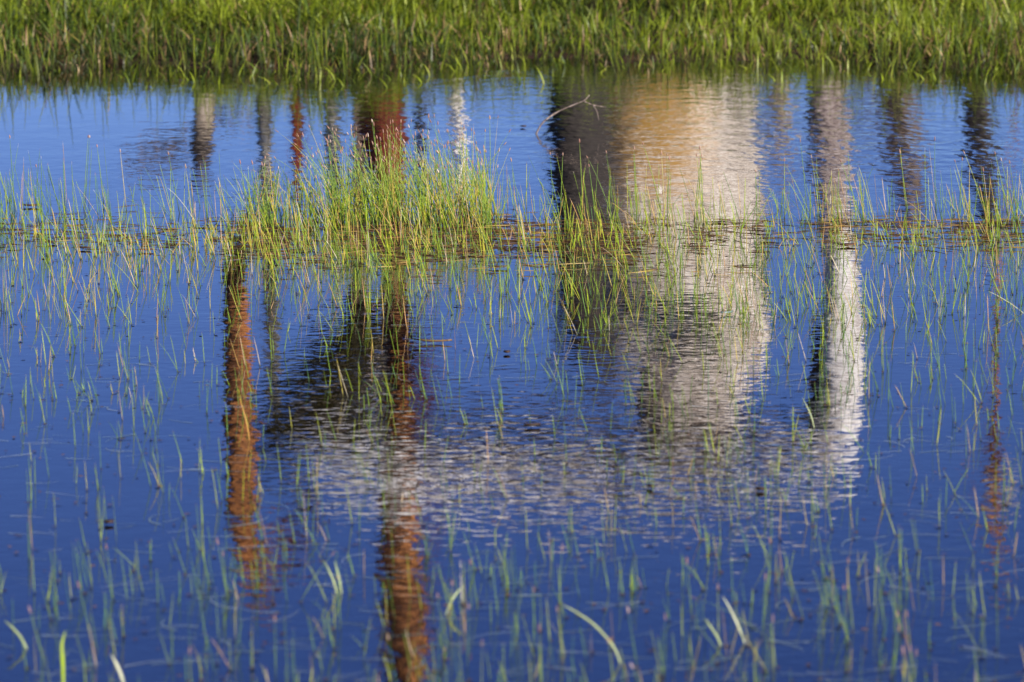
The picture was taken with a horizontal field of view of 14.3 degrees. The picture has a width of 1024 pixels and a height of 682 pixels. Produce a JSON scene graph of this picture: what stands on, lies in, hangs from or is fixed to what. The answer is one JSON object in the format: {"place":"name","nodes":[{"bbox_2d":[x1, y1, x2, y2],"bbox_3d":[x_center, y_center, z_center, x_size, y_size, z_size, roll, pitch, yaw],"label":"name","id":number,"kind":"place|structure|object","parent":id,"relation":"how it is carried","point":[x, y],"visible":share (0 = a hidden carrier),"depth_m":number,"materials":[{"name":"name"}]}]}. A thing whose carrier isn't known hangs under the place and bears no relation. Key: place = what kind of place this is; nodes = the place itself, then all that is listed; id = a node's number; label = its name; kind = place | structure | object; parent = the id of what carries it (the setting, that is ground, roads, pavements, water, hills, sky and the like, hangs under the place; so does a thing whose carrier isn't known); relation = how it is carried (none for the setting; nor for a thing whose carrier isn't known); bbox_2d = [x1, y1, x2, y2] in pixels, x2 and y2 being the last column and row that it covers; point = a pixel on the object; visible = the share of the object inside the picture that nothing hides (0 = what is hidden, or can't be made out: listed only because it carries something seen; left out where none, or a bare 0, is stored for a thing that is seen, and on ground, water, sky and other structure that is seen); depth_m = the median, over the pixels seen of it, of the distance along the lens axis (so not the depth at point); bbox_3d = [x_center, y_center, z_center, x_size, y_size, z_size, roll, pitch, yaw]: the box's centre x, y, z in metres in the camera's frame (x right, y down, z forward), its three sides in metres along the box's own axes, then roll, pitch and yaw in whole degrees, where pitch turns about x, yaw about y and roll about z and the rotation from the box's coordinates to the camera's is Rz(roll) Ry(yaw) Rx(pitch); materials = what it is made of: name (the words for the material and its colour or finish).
{"place":"outdoors","nodes":[
{"label":"outdoors","id":0,"kind":"place"},
{"bbox_2d":[0,0,1023,96],"bbox_3d":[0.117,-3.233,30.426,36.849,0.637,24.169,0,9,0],"label":"bank grass","id":1,"kind":"structure","parent":0,"point":[42,19],"depth_m":20.30,"materials":[{"name":"plant"}]},
{"bbox_2d":[0,58,1023,681],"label":"water","id":2,"kind":"structure","parent":0,"point":[750,130],"depth_m":10.26,"materials":[{"name":"liquid"}]},
{"bbox_2d":[9,135,14,208],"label":"rush stem","id":3,"kind":"object","parent":2,"relation":"on","point":[12,174],"visible":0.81,"depth_m":13.94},
{"bbox_2d":[4,620,27,648],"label":"leaf","id":4,"kind":"object","parent":2,"relation":"on","point":[17,633],"visible":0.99,"depth_m":7.47,"materials":[{"name":"plant"}]},
{"bbox_2d":[28,605,44,662],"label":"rush stem","id":5,"kind":"object","parent":2,"relation":"on","point":[37,636],"visible":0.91,"depth_m":7.35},
{"bbox_2d":[36,165,41,222],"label":"rush stem","id":6,"kind":"object","parent":2,"relation":"on","point":[39,196],"visible":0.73,"depth_m":13.55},
{"bbox_2d":[60,631,65,681],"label":"leaf","id":7,"kind":"object","parent":2,"relation":"on","point":[62,659],"visible":1,"depth_m":7.17,"materials":[{"name":"plant"}]},
{"bbox_2d":[77,581,91,641],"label":"rush stem","id":8,"kind":"object","parent":2,"relation":"on","point":[85,612],"visible":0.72,"depth_m":7.50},
{"bbox_2d":[83,135,88,208],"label":"rush stem","id":9,"kind":"object","parent":2,"relation":"on","point":[85,174],"visible":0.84,"depth_m":13.97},
{"bbox_2d":[85,135,89,203],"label":"rush stem","id":10,"kind":"object","parent":2,"relation":"on","point":[87,172],"visible":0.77,"depth_m":13.97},
{"bbox_2d":[96,145,103,206],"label":"rush stem","id":11,"kind":"object","parent":2,"relation":"on","point":[100,177],"visible":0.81,"depth_m":13.98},
{"bbox_2d":[104,519,113,522],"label":"floating leaf","id":12,"kind":"object","parent":2,"relation":"on","point":[109,521],"visible":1,"depth_m":8.59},
{"bbox_2d":[106,546,113,598],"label":"rush stem","id":13,"kind":"object","parent":2,"relation":"on","point":[110,575],"visible":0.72,"depth_m":7.87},
{"bbox_2d":[111,654,124,681],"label":"leaf","id":14,"kind":"object","parent":2,"relation":"on","point":[117,667],"visible":0.98,"depth_m":7.17,"materials":[{"name":"plant"}]},
{"bbox_2d":[120,149,126,210],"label":"rush stem","id":15,"kind":"object","parent":2,"relation":"on","point":[123,183],"visible":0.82,"depth_m":13.92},
{"bbox_2d":[168,152,179,212],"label":"rush stem","id":16,"kind":"object","parent":2,"relation":"on","point":[174,186],"visible":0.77,"depth_m":13.83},
{"bbox_2d":[185,164,192,223],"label":"rush stem","id":17,"kind":"object","parent":2,"relation":"on","point":[189,195],"visible":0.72,"depth_m":13.56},
{"bbox_2d":[217,540,226,596],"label":"rush stem","id":18,"kind":"object","parent":2,"relation":"on","point":[222,571],"visible":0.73,"depth_m":7.89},
{"bbox_2d":[222,551,228,601],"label":"rush stem","id":19,"kind":"object","parent":2,"relation":"on","point":[225,577],"visible":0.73,"depth_m":7.84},
{"bbox_2d":[239,159,247,214],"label":"rush stem","id":20,"kind":"object","parent":2,"relation":"on","point":[244,188],"visible":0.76,"depth_m":13.62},
{"bbox_2d":[240,400,249,439],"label":"leaf","id":21,"kind":"object","parent":2,"relation":"on","point":[245,420],"visible":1,"depth_m":9.59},
{"bbox_2d":[274,614,275,675],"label":"rush stem","id":22,"kind":"object","parent":2,"relation":"on","point":[275,651],"visible":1,"depth_m":7.25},
{"bbox_2d":[310,165,310,216],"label":"rush stem","id":23,"kind":"object","parent":2,"relation":"on","point":[310,190],"visible":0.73,"depth_m":13.60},
{"bbox_2d":[302,133,328,224],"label":"rush stem","id":24,"kind":"object","parent":2,"relation":"on","point":[317,179],"visible":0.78,"depth_m":13.50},
{"bbox_2d":[315,175,328,228],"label":"rush stem","id":25,"kind":"object","parent":2,"relation":"on","point":[322,201],"visible":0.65,"depth_m":13.42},
{"bbox_2d":[294,143,350,219],"bbox_3d":[-0.604,-0.481,13.657,0.251,0.359,0.005,1,9,9],"label":"rush stem","id":26,"kind":"object","parent":2,"relation":"on","point":[328,181],"visible":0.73,"depth_m":13.65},
{"bbox_2d":[324,561,336,593],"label":"leaf","id":27,"kind":"object","parent":2,"relation":"on","point":[332,578],"visible":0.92,"depth_m":7.93,"materials":[{"name":"plant"}]},
{"bbox_2d":[330,139,333,225],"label":"rush stem","id":28,"kind":"object","parent":2,"relation":"on","point":[331,178],"visible":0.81,"depth_m":13.43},
{"bbox_2d":[334,561,341,592],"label":"leaf","id":29,"kind":"object","parent":2,"relation":"on","point":[338,578],"visible":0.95,"depth_m":7.93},
{"bbox_2d":[337,575,340,628],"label":"rush stem","id":30,"kind":"object","parent":2,"relation":"on","point":[339,605],"visible":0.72,"depth_m":7.61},
{"bbox_2d":[326,138,355,225],"bbox_3d":[-0.544,-0.469,13.460,0.129,0.395,0.002,0,9,3],"label":"rush stem","id":31,"kind":"object","parent":2,"relation":"on","point":[343,189],"visible":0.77,"depth_m":13.46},
{"bbox_2d":[334,141,354,226],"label":"rush stem","id":32,"kind":"object","parent":2,"relation":"on","point":[344,185],"visible":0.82,"depth_m":13.48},
{"bbox_2d":[348,134,366,216],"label":"rush stem","id":33,"kind":"object","parent":2,"relation":"on","point":[356,173],"visible":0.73,"depth_m":13.68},
{"bbox_2d":[351,143,370,217],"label":"rush stem","id":34,"kind":"object","parent":2,"relation":"on","point":[363,185],"visible":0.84,"depth_m":13.54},
{"bbox_2d":[360,157,381,223],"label":"rush stem","id":35,"kind":"object","parent":2,"relation":"on","point":[370,188],"visible":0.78,"depth_m":13.53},
{"bbox_2d":[367,134,375,217],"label":"rush stem","id":36,"kind":"object","parent":2,"relation":"on","point":[372,179],"visible":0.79,"depth_m":13.47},
{"bbox_2d":[373,121,380,201],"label":"rush stem","id":37,"kind":"object","parent":2,"relation":"on","point":[376,157],"visible":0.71,"depth_m":13.77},
{"bbox_2d":[380,137,382,224],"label":"rush stem","id":38,"kind":"object","parent":2,"relation":"on","point":[381,186],"visible":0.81,"depth_m":13.47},
{"bbox_2d":[377,144,389,224],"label":"rush stem","id":39,"kind":"object","parent":2,"relation":"on","point":[383,185],"visible":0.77,"depth_m":13.52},
{"bbox_2d":[383,156,385,223],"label":"rush stem","id":40,"kind":"object","parent":2,"relation":"on","point":[384,183],"visible":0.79,"depth_m":13.51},
{"bbox_2d":[378,148,393,220],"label":"rush stem","id":41,"kind":"object","parent":2,"relation":"on","point":[386,188],"visible":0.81,"depth_m":13.53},
{"bbox_2d":[383,130,396,222],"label":"rush stem","id":42,"kind":"object","parent":2,"relation":"on","point":[388,175],"visible":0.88,"depth_m":13.54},
{"bbox_2d":[390,119,390,177],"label":"rush stem","id":43,"kind":"object","parent":2,"relation":"on","point":[390,144],"visible":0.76,"depth_m":13.66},
{"bbox_2d":[387,135,394,225],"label":"rush stem","id":44,"kind":"object","parent":2,"relation":"on","point":[391,182],"visible":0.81,"depth_m":13.50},
{"bbox_2d":[392,119,399,209],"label":"rush stem","id":45,"kind":"object","parent":2,"relation":"on","point":[395,157],"visible":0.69,"depth_m":13.70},
{"bbox_2d":[400,120,400,200],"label":"rush stem","id":46,"kind":"object","parent":2,"relation":"on","point":[400,167],"visible":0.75,"depth_m":13.72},
{"bbox_2d":[381,158,420,225],"bbox_3d":[-0.338,-0.437,13.455,0.180,0.332,0.004,-1,9,-5],"label":"rush stem","id":47,"kind":"object","parent":2,"relation":"on","point":[401,188],"visible":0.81,"depth_m":13.44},
{"bbox_2d":[403,140,440,225],"bbox_3d":[-0.278,-0.472,13.513,0.166,0.385,0.004,2,9,11],"label":"rush stem","id":48,"kind":"object","parent":2,"relation":"on","point":[424,181],"visible":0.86,"depth_m":13.51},
{"bbox_2d":[420,147,430,222],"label":"rush stem","id":49,"kind":"object","parent":2,"relation":"on","point":[427,190],"visible":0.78,"depth_m":13.46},
{"bbox_2d":[420,339,451,341],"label":"floating leaf","id":50,"kind":"object","parent":2,"relation":"on","point":[436,340],"visible":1,"depth_m":11.03,"materials":[{"name":"plant"}]},
{"bbox_2d":[434,139,445,218],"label":"rush stem","id":51,"kind":"object","parent":2,"relation":"on","point":[438,179],"visible":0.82,"depth_m":13.53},
{"bbox_2d":[437,593,443,649],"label":"rush stem","id":52,"kind":"object","parent":2,"relation":"on","point":[440,623],"visible":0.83,"depth_m":7.43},
{"bbox_2d":[436,140,452,223],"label":"rush stem","id":53,"kind":"object","parent":2,"relation":"on","point":[446,185],"visible":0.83,"depth_m":13.43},
{"bbox_2d":[437,169,456,224],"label":"rush stem","id":54,"kind":"object","parent":2,"relation":"on","point":[447,196],"visible":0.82,"depth_m":13.44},
{"bbox_2d":[447,141,450,217],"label":"rush stem","id":55,"kind":"object","parent":2,"relation":"on","point":[449,181],"visible":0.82,"depth_m":13.49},
{"bbox_2d":[450,581,452,636],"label":"rush stem","id":56,"kind":"object","parent":2,"relation":"on","point":[451,609],"visible":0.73,"depth_m":7.55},
{"bbox_2d":[445,587,462,613],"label":"leaf","id":57,"kind":"object","parent":2,"relation":"on","point":[455,594],"visible":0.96,"depth_m":7.76,"materials":[{"name":"plant"}]},
{"bbox_2d":[437,151,473,224],"bbox_3d":[-0.166,-0.458,13.544,0.172,0.346,0.004,2,9,13],"label":"rush stem","id":58,"kind":"object","parent":2,"relation":"on","point":[458,190],"visible":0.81,"depth_m":13.54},
{"bbox_2d":[447,129,463,218],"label":"rush stem","id":59,"kind":"object","parent":2,"relation":"on","point":[456,172],"visible":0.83,"depth_m":13.66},
{"bbox_2d":[453,138,460,212],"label":"rush stem","id":60,"kind":"object","parent":2,"relation":"on","point":[456,179],"visible":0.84,"depth_m":13.55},
{"bbox_2d":[461,122,467,217],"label":"rush stem","id":61,"kind":"object","parent":2,"relation":"on","point":[463,163],"visible":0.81,"depth_m":13.69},
{"bbox_2d":[459,133,478,217],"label":"rush stem","id":62,"kind":"object","parent":2,"relation":"on","point":[470,180],"visible":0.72,"depth_m":13.47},
{"bbox_2d":[470,560,477,609],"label":"rush stem","id":63,"kind":"object","parent":2,"relation":"on","point":[474,586],"visible":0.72,"depth_m":7.78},
{"bbox_2d":[456,143,505,220],"bbox_3d":[-0.128,-0.471,13.545,0.223,0.373,0.004,-1,9,-8],"label":"rush stem","id":64,"kind":"object","parent":2,"relation":"on","point":[475,183],"visible":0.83,"depth_m":13.54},
{"bbox_2d":[474,145,488,226],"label":"rush stem","id":65,"kind":"object","parent":2,"relation":"on","point":[482,188],"visible":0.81,"depth_m":13.49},
{"bbox_2d":[477,171,487,228],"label":"rush stem","id":66,"kind":"object","parent":2,"relation":"on","point":[481,201],"visible":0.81,"depth_m":13.41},
{"bbox_2d":[483,129,485,219],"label":"rush stem","id":67,"kind":"object","parent":2,"relation":"on","point":[484,177],"visible":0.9,"depth_m":13.47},
{"bbox_2d":[489,115,490,187],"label":"rush stem","id":68,"kind":"object","parent":2,"relation":"on","point":[490,162],"visible":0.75,"depth_m":13.97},
{"bbox_2d":[484,147,499,226],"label":"rush stem","id":69,"kind":"object","parent":2,"relation":"on","point":[492,183],"visible":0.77,"depth_m":13.43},
{"bbox_2d":[0,126,1023,681],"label":"rushes","id":70,"kind":"object","parent":2,"relation":"in","point":[342,214],"visible":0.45,"depth_m":12.40,"materials":[{"name":"plant"}]},
{"bbox_2d":[0,204,1023,282],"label":"floating litter","id":71,"kind":"object","parent":2,"relation":"on","point":[379,241],"visible":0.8,"depth_m":13.19,"materials":[{"name":"plant"}]},
{"bbox_2d":[0,309,1023,681],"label":"drowned leaves","id":72,"kind":"object","parent":2,"relation":"on","point":[516,567],"visible":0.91,"depth_m":8.26,"materials":[{"name":"plant"}]},
{"bbox_2d":[0,233,1023,681],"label":"floating specks","id":73,"kind":"object","parent":2,"relation":"on","point":[488,463],"visible":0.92,"depth_m":9.06,"materials":[{"name":"plant"}]},
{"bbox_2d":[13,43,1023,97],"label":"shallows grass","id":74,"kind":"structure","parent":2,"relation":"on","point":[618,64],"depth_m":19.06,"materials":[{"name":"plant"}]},
{"bbox_2d":[524,423,540,425],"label":"floating leaf","id":75,"kind":"object","parent":2,"relation":"on","point":[531,424],"visible":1,"depth_m":9.75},
{"bbox_2d":[533,586,534,649],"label":"rush stem","id":76,"kind":"object","parent":2,"relation":"on","point":[533,616],"visible":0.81,"depth_m":7.45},
{"bbox_2d":[539,624,540,681],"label":"rush stem","id":77,"kind":"object","parent":2,"relation":"on","point":[539,648],"visible":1,"depth_m":7.16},
{"bbox_2d":[557,608,563,664],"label":"rush stem","id":78,"kind":"object","parent":2,"relation":"on","point":[560,639],"visible":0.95,"depth_m":7.33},
{"bbox_2d":[559,543,562,603],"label":"rush stem","id":79,"kind":"object","parent":2,"relation":"on","point":[560,574],"visible":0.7,"depth_m":7.82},
{"bbox_2d":[560,153,562,212],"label":"rush stem","id":80,"kind":"object","parent":2,"relation":"on","point":[561,184],"visible":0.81,"depth_m":13.86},
{"bbox_2d":[536,96,603,133],"bbox_3d":[0.238,-0.897,16.442,0.304,0.180,0.032,-3,9,-16],"label":"twig","id":81,"kind":"object","parent":2,"relation":"on","point":[547,118],"visible":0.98,"depth_m":16.44,"materials":[{"name":"wood"}]},
{"bbox_2d":[562,604,620,662],"bbox_3d":[0.145,0.530,7.367,0.115,0.108,0.009,3,9,21],"label":"leaf","id":82,"kind":"object","parent":2,"relation":"on","point":[600,631],"visible":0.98,"depth_m":7.36,"materials":[{"name":"plant"}]},
{"bbox_2d":[588,164,595,220],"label":"rush stem","id":83,"kind":"object","parent":2,"relation":"on","point":[592,196],"visible":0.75,"depth_m":13.62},
{"bbox_2d":[606,151,613,208],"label":"rush stem","id":84,"kind":"object","parent":2,"relation":"on","point":[610,183],"visible":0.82,"depth_m":13.95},
{"bbox_2d":[608,638,613,681],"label":"rush stem","id":85,"kind":"object","parent":2,"relation":"on","point":[611,662],"visible":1,"depth_m":7.12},
{"bbox_2d":[627,607,637,668],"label":"rush stem","id":86,"kind":"object","parent":2,"relation":"on","point":[632,639],"visible":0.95,"depth_m":7.31,"materials":[{"name":"plant"}]},
{"bbox_2d":[642,142,659,206],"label":"rush stem","id":87,"kind":"object","parent":2,"relation":"on","point":[652,176],"visible":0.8,"depth_m":13.94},
{"bbox_2d":[661,150,664,217],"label":"rush stem","id":88,"kind":"object","parent":2,"relation":"on","point":[663,188],"visible":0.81,"depth_m":13.72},
{"bbox_2d":[667,155,669,223],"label":"rush stem","id":89,"kind":"object","parent":2,"relation":"on","point":[668,190],"visible":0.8,"depth_m":13.54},
{"bbox_2d":[686,556,691,617],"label":"rush stem","id":90,"kind":"object","parent":2,"relation":"on","point":[689,587],"visible":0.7,"depth_m":7.71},
{"bbox_2d":[694,154,701,219],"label":"rush stem","id":91,"kind":"object","parent":2,"relation":"on","point":[697,189],"visible":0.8,"depth_m":13.65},
{"bbox_2d":[696,153,702,215],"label":"rush stem","id":92,"kind":"object","parent":2,"relation":"on","point":[700,189],"visible":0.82,"depth_m":13.57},
{"bbox_2d":[699,145,703,222],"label":"rush stem","id":93,"kind":"object","parent":2,"relation":"on","point":[702,190],"visible":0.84,"depth_m":13.56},
{"bbox_2d":[705,619,721,645],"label":"leaf","id":94,"kind":"object","parent":2,"relation":"on","point":[713,630],"visible":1,"depth_m":7.49,"materials":[{"name":"plant"}]},
{"bbox_2d":[722,596,744,642],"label":"leaf","id":95,"kind":"object","parent":2,"relation":"on","point":[734,617],"visible":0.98,"depth_m":7.52,"materials":[{"name":"plant"}]},
{"bbox_2d":[755,169,757,224],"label":"rush stem","id":96,"kind":"object","parent":2,"relation":"on","point":[756,197],"visible":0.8,"depth_m":13.50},
{"bbox_2d":[762,572,765,633],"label":"rush stem","id":97,"kind":"object","parent":2,"relation":"on","point":[763,606],"visible":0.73,"depth_m":7.57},
{"bbox_2d":[768,538,770,592],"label":"rush stem","id":98,"kind":"object","parent":2,"relation":"on","point":[769,564],"visible":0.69,"depth_m":7.93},
{"bbox_2d":[784,158,784,219],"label":"rush stem","id":99,"kind":"object","parent":2,"relation":"on","point":[784,189],"visible":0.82,"depth_m":13.67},
{"bbox_2d":[800,139,806,209],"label":"rush stem","id":100,"kind":"object","parent":2,"relation":"on","point":[804,179],"visible":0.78,"depth_m":13.92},
{"bbox_2d":[811,155,819,220],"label":"rush stem","id":101,"kind":"object","parent":2,"relation":"on","point":[816,191],"visible":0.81,"depth_m":13.57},
{"bbox_2d":[843,584,846,644],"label":"rush stem","id":102,"kind":"object","parent":2,"relation":"on","point":[845,618],"visible":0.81,"depth_m":7.48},
{"bbox_2d":[838,243,856,245],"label":"floating leaf","id":103,"kind":"object","parent":2,"relation":"on","point":[847,244],"visible":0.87,"depth_m":13.00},
{"bbox_2d":[847,559,849,612],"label":"rush stem","id":104,"kind":"object","parent":2,"relation":"on","point":[848,585],"visible":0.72,"depth_m":7.75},
{"bbox_2d":[840,159,862,223],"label":"rush stem","id":105,"kind":"object","parent":2,"relation":"on","point":[852,193],"visible":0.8,"depth_m":13.57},
{"bbox_2d":[877,566,883,626],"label":"rush stem","id":106,"kind":"object","parent":2,"relation":"on","point":[881,598],"visible":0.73,"depth_m":7.63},
{"bbox_2d":[890,623,899,677],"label":"rush stem","id":107,"kind":"object","parent":2,"relation":"on","point":[895,650],"visible":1,"depth_m":7.24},
{"bbox_2d":[894,610,897,674],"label":"rush stem","id":108,"kind":"object","parent":2,"relation":"on","point":[895,644],"visible":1,"depth_m":7.26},
{"bbox_2d":[899,149,907,214],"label":"rush stem","id":109,"kind":"object","parent":2,"relation":"on","point":[904,185],"visible":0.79,"depth_m":13.81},
{"bbox_2d":[906,611,913,671],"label":"rush stem","id":110,"kind":"object","parent":2,"relation":"on","point":[909,642],"visible":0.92,"depth_m":7.28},
{"bbox_2d":[959,157,962,225],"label":"rush stem","id":111,"kind":"object","parent":2,"relation":"on","point":[960,194],"visible":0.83,"depth_m":13.46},
{"bbox_2d":[954,159,967,210],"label":"rush stem","id":112,"kind":"object","parent":2,"relation":"on","point":[962,187],"visible":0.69,"depth_m":13.75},
{"bbox_2d":[963,150,984,213],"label":"rush stem","id":113,"kind":"object","parent":2,"relation":"on","point":[975,183],"visible":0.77,"depth_m":13.83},
{"bbox_2d":[1001,159,1015,224],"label":"rush stem","id":114,"kind":"object","parent":2,"relation":"on","point":[1008,193],"visible":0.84,"depth_m":13.48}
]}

